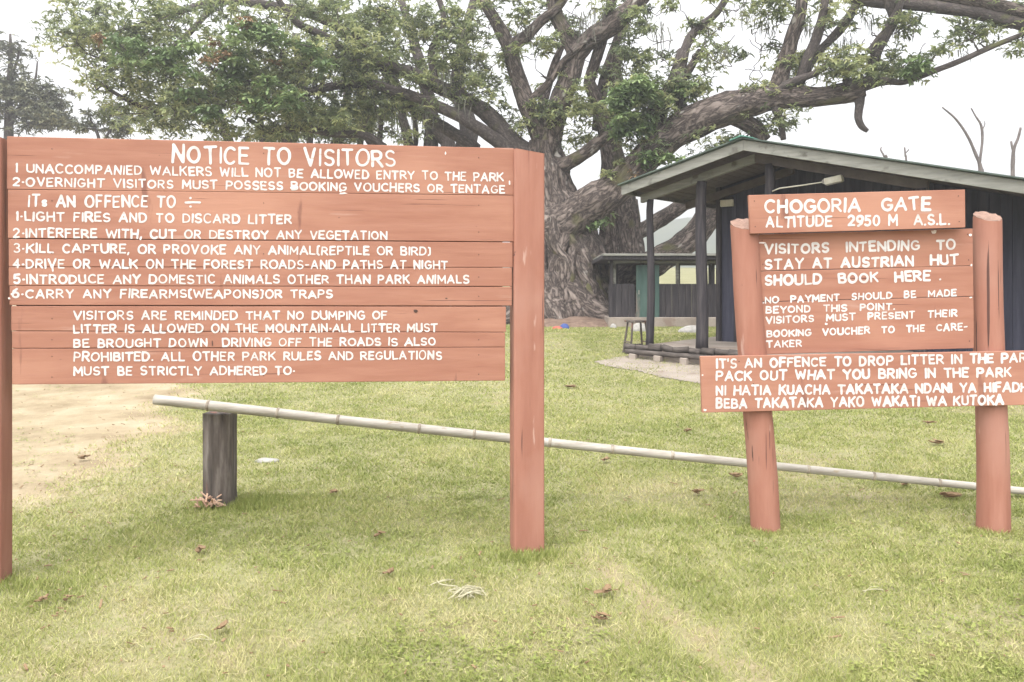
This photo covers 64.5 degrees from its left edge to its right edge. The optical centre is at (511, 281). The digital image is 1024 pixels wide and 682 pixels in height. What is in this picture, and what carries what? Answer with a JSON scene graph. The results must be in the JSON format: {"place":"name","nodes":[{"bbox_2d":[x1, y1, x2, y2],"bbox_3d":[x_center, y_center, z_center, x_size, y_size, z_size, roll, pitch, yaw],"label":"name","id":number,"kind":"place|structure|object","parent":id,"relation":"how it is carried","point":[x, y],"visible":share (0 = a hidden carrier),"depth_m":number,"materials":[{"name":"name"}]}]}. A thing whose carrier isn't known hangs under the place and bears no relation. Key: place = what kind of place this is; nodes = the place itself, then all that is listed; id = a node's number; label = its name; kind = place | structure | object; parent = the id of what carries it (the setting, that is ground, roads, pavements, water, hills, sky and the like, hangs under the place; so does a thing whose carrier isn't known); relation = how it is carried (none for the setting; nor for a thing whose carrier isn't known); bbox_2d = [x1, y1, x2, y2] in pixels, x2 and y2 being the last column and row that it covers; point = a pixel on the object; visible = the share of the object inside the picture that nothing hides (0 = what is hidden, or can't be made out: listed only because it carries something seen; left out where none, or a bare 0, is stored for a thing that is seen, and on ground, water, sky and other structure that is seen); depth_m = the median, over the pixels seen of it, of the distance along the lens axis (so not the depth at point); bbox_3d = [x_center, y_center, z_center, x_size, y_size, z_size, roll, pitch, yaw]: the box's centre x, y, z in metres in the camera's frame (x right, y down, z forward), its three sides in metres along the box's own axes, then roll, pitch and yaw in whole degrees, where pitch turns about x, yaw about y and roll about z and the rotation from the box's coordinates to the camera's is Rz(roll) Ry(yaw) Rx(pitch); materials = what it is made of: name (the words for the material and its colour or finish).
{"place":"outdoors","nodes":[
{"label":"outdoors","id":0,"kind":"place"},
{"bbox_2d":[15,217,715,267],"bbox_3d":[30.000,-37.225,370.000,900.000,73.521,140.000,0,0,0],"label":"hills","id":1,"kind":"structure","parent":0,"point":[671,229],"depth_m":376.19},
{"bbox_2d":[0,324,1023,681],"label":"grass","id":2,"kind":"structure","parent":0,"point":[260,500],"depth_m":4.84,"materials":[{"name":"green plant"}]},
{"bbox_2d":[184,634,211,641],"bbox_3d":[-1.371,1.565,3.558,0.127,0.022,0.029,0,0,-11],"label":"straw tuft","id":3,"kind":"object","parent":2,"relation":"on","point":[199,638],"visible":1,"depth_m":3.55,"materials":[{"name":"beige plant"}]},
{"bbox_2d":[0,267,1023,681],"bbox_3d":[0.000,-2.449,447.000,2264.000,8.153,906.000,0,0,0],"label":"ground","id":4,"kind":"structure","parent":0,"point":[80,415],"depth_m":5.03,"materials":[{"name":"green plant"}]},
{"bbox_2d":[34,593,48,601],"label":"dry leaf","id":5,"kind":"object","parent":4,"relation":"on","point":[41,598],"visible":1,"depth_m":4.00,"materials":[{"name":"brown plant"}]},
{"bbox_2d":[0,29,89,238],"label":"tree","id":6,"kind":"object","parent":4,"relation":"on","point":[35,109],"visible":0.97,"depth_m":45.34,"materials":[{"name":"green plant"}]},
{"bbox_2d":[63,594,74,600],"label":"dry leaf","id":7,"kind":"object","parent":4,"relation":"on","point":[67,596],"visible":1,"depth_m":4.01,"materials":[{"name":"brown plant"}]},
{"bbox_2d":[77,454,89,458],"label":"dry leaf","id":8,"kind":"object","parent":4,"relation":"on","point":[82,456],"visible":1,"depth_m":7.19,"materials":[{"name":"brown plant"}]},
{"bbox_2d":[61,101,134,138],"bbox_3d":[-20.013,-3.858,40.029,3.536,10.307,2.591,0,0,20],"label":"tree","id":9,"kind":"object","parent":4,"relation":"on","point":[122,132],"visible":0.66,"depth_m":39.74,"materials":[{"name":"green plant"}]},
{"bbox_2d":[195,545,206,552],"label":"dry leaf","id":10,"kind":"object","parent":4,"relation":"on","point":[199,548],"visible":1,"depth_m":4.76,"materials":[{"name":"brown plant"}]},
{"bbox_2d":[190,411,236,508],"bbox_3d":[-2.134,1.370,5.785,0.261,0.860,0.315,0,0,0],"label":"barrier stump","id":11,"kind":"object","parent":4,"relation":"on","point":[220,458],"visible":0.84,"depth_m":5.76,"materials":[{"name":"grey wood"}]},
{"bbox_2d":[213,619,227,629],"bbox_3d":[-1.309,1.564,3.674,0.058,0.035,0.083,0,0,33],"label":"dry leaf","id":12,"kind":"object","parent":4,"relation":"on","point":[222,624],"visible":1,"depth_m":3.67,"materials":[{"name":"brown plant"}]},
{"bbox_2d":[110,32,383,144],"bbox_3d":[-10.670,-4.307,32.880,11.076,11.560,4.265,0,0,0],"label":"slender tree","id":13,"kind":"object","parent":4,"relation":"on","point":[304,137],"visible":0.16,"depth_m":32.62,"materials":[{"name":"green plant"}]},
{"bbox_2d":[256,457,278,462],"bbox_3d":[-2.183,1.591,7.199,0.223,0.049,0.096,0,0,0],"label":"stone","id":14,"kind":"object","parent":4,"relation":"on","point":[269,460],"visible":0.74,"depth_m":7.17,"materials":[{"name":"white stone"}]},
{"bbox_2d":[0,136,543,582],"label":"notice board","id":15,"kind":"object","parent":4,"relation":"on","point":[131,261],"visible":1,"depth_m":4.54,"materials":[{"name":"brown paint"}]},
{"bbox_2d":[373,530,385,536],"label":"dry leaf","id":16,"kind":"object","parent":4,"relation":"on","point":[378,533],"visible":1,"depth_m":5.04,"materials":[{"name":"brown plant"}]},
{"bbox_2d":[382,567,393,573],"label":"dry leaf","id":17,"kind":"object","parent":4,"relation":"on","point":[389,570],"visible":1,"depth_m":4.37,"materials":[{"name":"brown plant"}]},
{"bbox_2d":[325,0,504,146],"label":"slender tree","id":18,"kind":"object","parent":4,"relation":"on","point":[441,139],"visible":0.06,"depth_m":30.81,"materials":[{"name":"green plant"}]},
{"bbox_2d":[428,579,455,586],"bbox_3d":[-0.358,1.570,4.235,0.152,0.018,0.114,0,0,0],"label":"straw tuft","id":19,"kind":"object","parent":4,"relation":"on","point":[442,581],"visible":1,"depth_m":4.23,"materials":[{"name":"beige plant"}]},
{"bbox_2d":[448,585,486,599],"bbox_3d":[-0.227,1.565,4.107,0.200,0.029,0.202,0,0,0],"label":"straw tuft","id":20,"kind":"object","parent":4,"relation":"on","point":[465,590],"visible":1,"depth_m":4.10,"materials":[{"name":"beige plant"}]},
{"bbox_2d":[0,385,1023,681],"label":"plant litter","id":21,"kind":"object","parent":4,"relation":"on","point":[400,589],"visible":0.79,"depth_m":4.32,"materials":[{"name":"brown plant"}]},
{"bbox_2d":[26,0,1023,324],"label":"giant tree","id":22,"kind":"object","parent":4,"relation":"on","point":[576,280],"visible":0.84,"depth_m":24.09,"materials":[{"name":"green plant"}]},
{"bbox_2d":[560,323,568,328],"bbox_3d":[1.401,1.213,21.505,0.254,0.192,0.242,0,0,0],"label":"rubbish bag","id":23,"kind":"object","parent":4,"relation":"on","point":[563,325],"visible":0.45,"depth_m":21.43,"materials":[{"name":"blue plastic"}]},
{"bbox_2d":[544,316,607,327],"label":"leaf litter","id":24,"kind":"object","parent":4,"relation":"on","point":[574,321],"visible":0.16,"depth_m":22.67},
{"bbox_2d":[152,394,1023,494],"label":"bamboo pole","id":25,"kind":"object","parent":4,"relation":"on","point":[244,409],"visible":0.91,"depth_m":5.80,"materials":[{"name":"beige wood"}]},
{"bbox_2d":[591,611,610,619],"bbox_3d":[0.415,1.562,3.782,0.102,0.031,0.042,0,0,24],"label":"dry leaf","id":26,"kind":"object","parent":4,"relation":"on","point":[599,616],"visible":1,"depth_m":3.79,"materials":[{"name":"brown plant"}]},
{"bbox_2d":[593,584,612,593],"bbox_3d":[0.469,1.558,4.098,0.115,0.034,0.063,0,0,-39],"label":"dry leaf","id":27,"kind":"object","parent":4,"relation":"on","point":[606,588],"visible":1,"depth_m":4.10,"materials":[{"name":"brown plant"}]},
{"bbox_2d":[622,320,645,352],"bbox_3d":[2.305,1.041,15.000,0.442,0.641,0.362,0,0,-17],"label":"wooden stool","id":28,"kind":"object","parent":4,"relation":"on","point":[632,322],"visible":0.65,"depth_m":15.04,"materials":[{"name":"grey wood"}]},
{"bbox_2d":[633,323,645,331],"bbox_3d":[3.241,1.195,20.492,0.482,0.288,0.316,0,0,0],"label":"stone","id":29,"kind":"object","parent":4,"relation":"on","point":[636,326],"visible":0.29,"depth_m":20.38,"materials":[{"name":"white stone"}]},
{"bbox_2d":[592,253,715,326],"bbox_3d":[4.383,0.373,23.670,3.950,2.254,3.460,0,0,0],"label":"roadside shelter","id":30,"kind":"object","parent":4,"relation":"on","point":[673,305],"visible":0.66,"depth_m":22.49,"materials":[{"name":"wood"}]},
{"bbox_2d":[636,265,658,316],"bbox_3d":[3.754,0.355,22.420,0.639,1.611,0.090,0,0,0],"label":"door","id":31,"kind":"structure","parent":30,"relation":"in","point":[641,270],"depth_m":22.42,"materials":[{"name":"green paint"}]},
{"bbox_2d":[678,325,695,332],"bbox_3d":[4.447,1.202,19.998,0.724,0.238,0.412,0,0,0],"label":"stone","id":32,"kind":"object","parent":4,"relation":"on","point":[689,329],"visible":0.41,"depth_m":19.87,"materials":[{"name":"white stone"}]},
{"bbox_2d":[691,489,703,493],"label":"dry leaf","id":33,"kind":"object","parent":4,"relation":"on","point":[697,491],"visible":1,"depth_m":6.03,"materials":[{"name":"brown plant"}]},
{"bbox_2d":[728,472,742,476],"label":"dry leaf","id":34,"kind":"object","parent":4,"relation":"on","point":[735,474],"visible":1,"depth_m":6.54,"materials":[{"name":"brown plant"}]},
{"bbox_2d":[617,135,1023,362],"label":"timber hut","id":35,"kind":"object","parent":4,"relation":"on","point":[739,169],"visible":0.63,"depth_m":13.71,"materials":[{"name":"wood"}]},
{"bbox_2d":[720,197,733,206],"bbox_3d":[4.152,-1.528,15.593,0.260,0.185,0.145,0,0,39],"label":"wall lamp","id":36,"kind":"object","parent":35,"relation":"attached to","point":[726,201],"visible":1,"depth_m":15.55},
{"bbox_2d":[734,233,781,341],"bbox_3d":[4.644,0.138,15.292,0.930,2.065,0.095,0,0,39],"label":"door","id":37,"kind":"structure","parent":35,"relation":"in","point":[735,339],"depth_m":15.53,"materials":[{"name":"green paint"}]},
{"bbox_2d":[772,175,843,191],"bbox_3d":[4.644,-1.541,12.789,1.122,0.184,0.120,0,0,39],"label":"veranda lamp","id":38,"kind":"object","parent":35,"relation":"attached to","point":[832,180],"visible":1,"depth_m":12.52,"materials":[{"name":"plastic"}]},
{"bbox_2d":[699,190,1023,533],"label":"gate sign","id":39,"kind":"object","parent":4,"relation":"on","point":[754,383],"visible":1,"depth_m":5.16,"materials":[{"name":"brown paint"}]},
{"bbox_2d":[862,586,882,592],"bbox_3d":[1.833,1.559,4.111,0.128,0.027,0.030,0,0,-17],"label":"straw tuft","id":40,"kind":"object","parent":4,"relation":"on","point":[872,589],"visible":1,"depth_m":4.10,"materials":[{"name":"beige plant"}]},
{"bbox_2d":[904,147,908,160],"bbox_3d":[19.440,-2.643,39.997,0.238,7.941,0.240,0,0,41],"label":"dead tree","id":41,"kind":"object","parent":4,"relation":"on","point":[905,152],"visible":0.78,"depth_m":39.97,"materials":[{"name":"grey wood"}]},
{"bbox_2d":[928,438,943,443],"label":"dry leaf","id":42,"kind":"object","parent":4,"relation":"on","point":[936,441],"visible":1,"depth_m":7.82,"materials":[{"name":"brown plant"}]},
{"bbox_2d":[939,491,961,497],"bbox_3d":[3.189,1.552,5.887,0.157,0.042,0.061,0,0,23],"label":"dry leaf","id":43,"kind":"object","parent":4,"relation":"on","point":[951,494],"visible":1,"depth_m":5.89,"materials":[{"name":"brown plant"}]},
{"bbox_2d":[942,107,984,171],"bbox_3d":[21.216,-3.440,37.989,2.156,9.488,0.420,0,0,0],"label":"dead tree","id":44,"kind":"object","parent":4,"relation":"on","point":[978,160],"visible":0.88,"depth_m":37.96,"materials":[{"name":"grey wood"}]},
{"bbox_2d":[1010,127,1021,175],"bbox_3d":[22.334,-2.759,36.049,0.535,8.151,0.375,0,0,-21],"label":"dead tree","id":45,"kind":"object","parent":4,"relation":"on","point":[1013,149],"visible":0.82,"depth_m":35.94,"materials":[{"name":"grey wood"}]},
{"bbox_2d":[0,0,1023,233],"label":"sky","id":46,"kind":"structure","parent":0,"point":[896,117],"materials":[{"name":"white"}]},
{"bbox_2d":[595,355,699,382],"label":"path","id":47,"kind":"structure","parent":0,"point":[688,375],"depth_m":13.37,"materials":[{"name":"concrete"}]},
{"bbox_2d":[624,343,737,364],"bbox_3d":[2.926,1.304,13.791,2.414,0.426,0.307,0,0,39],"label":"log step","id":48,"kind":"object","parent":47,"relation":"on","point":[633,351],"visible":0.68,"depth_m":13.87,"materials":[{"name":"wood"}]}
]}

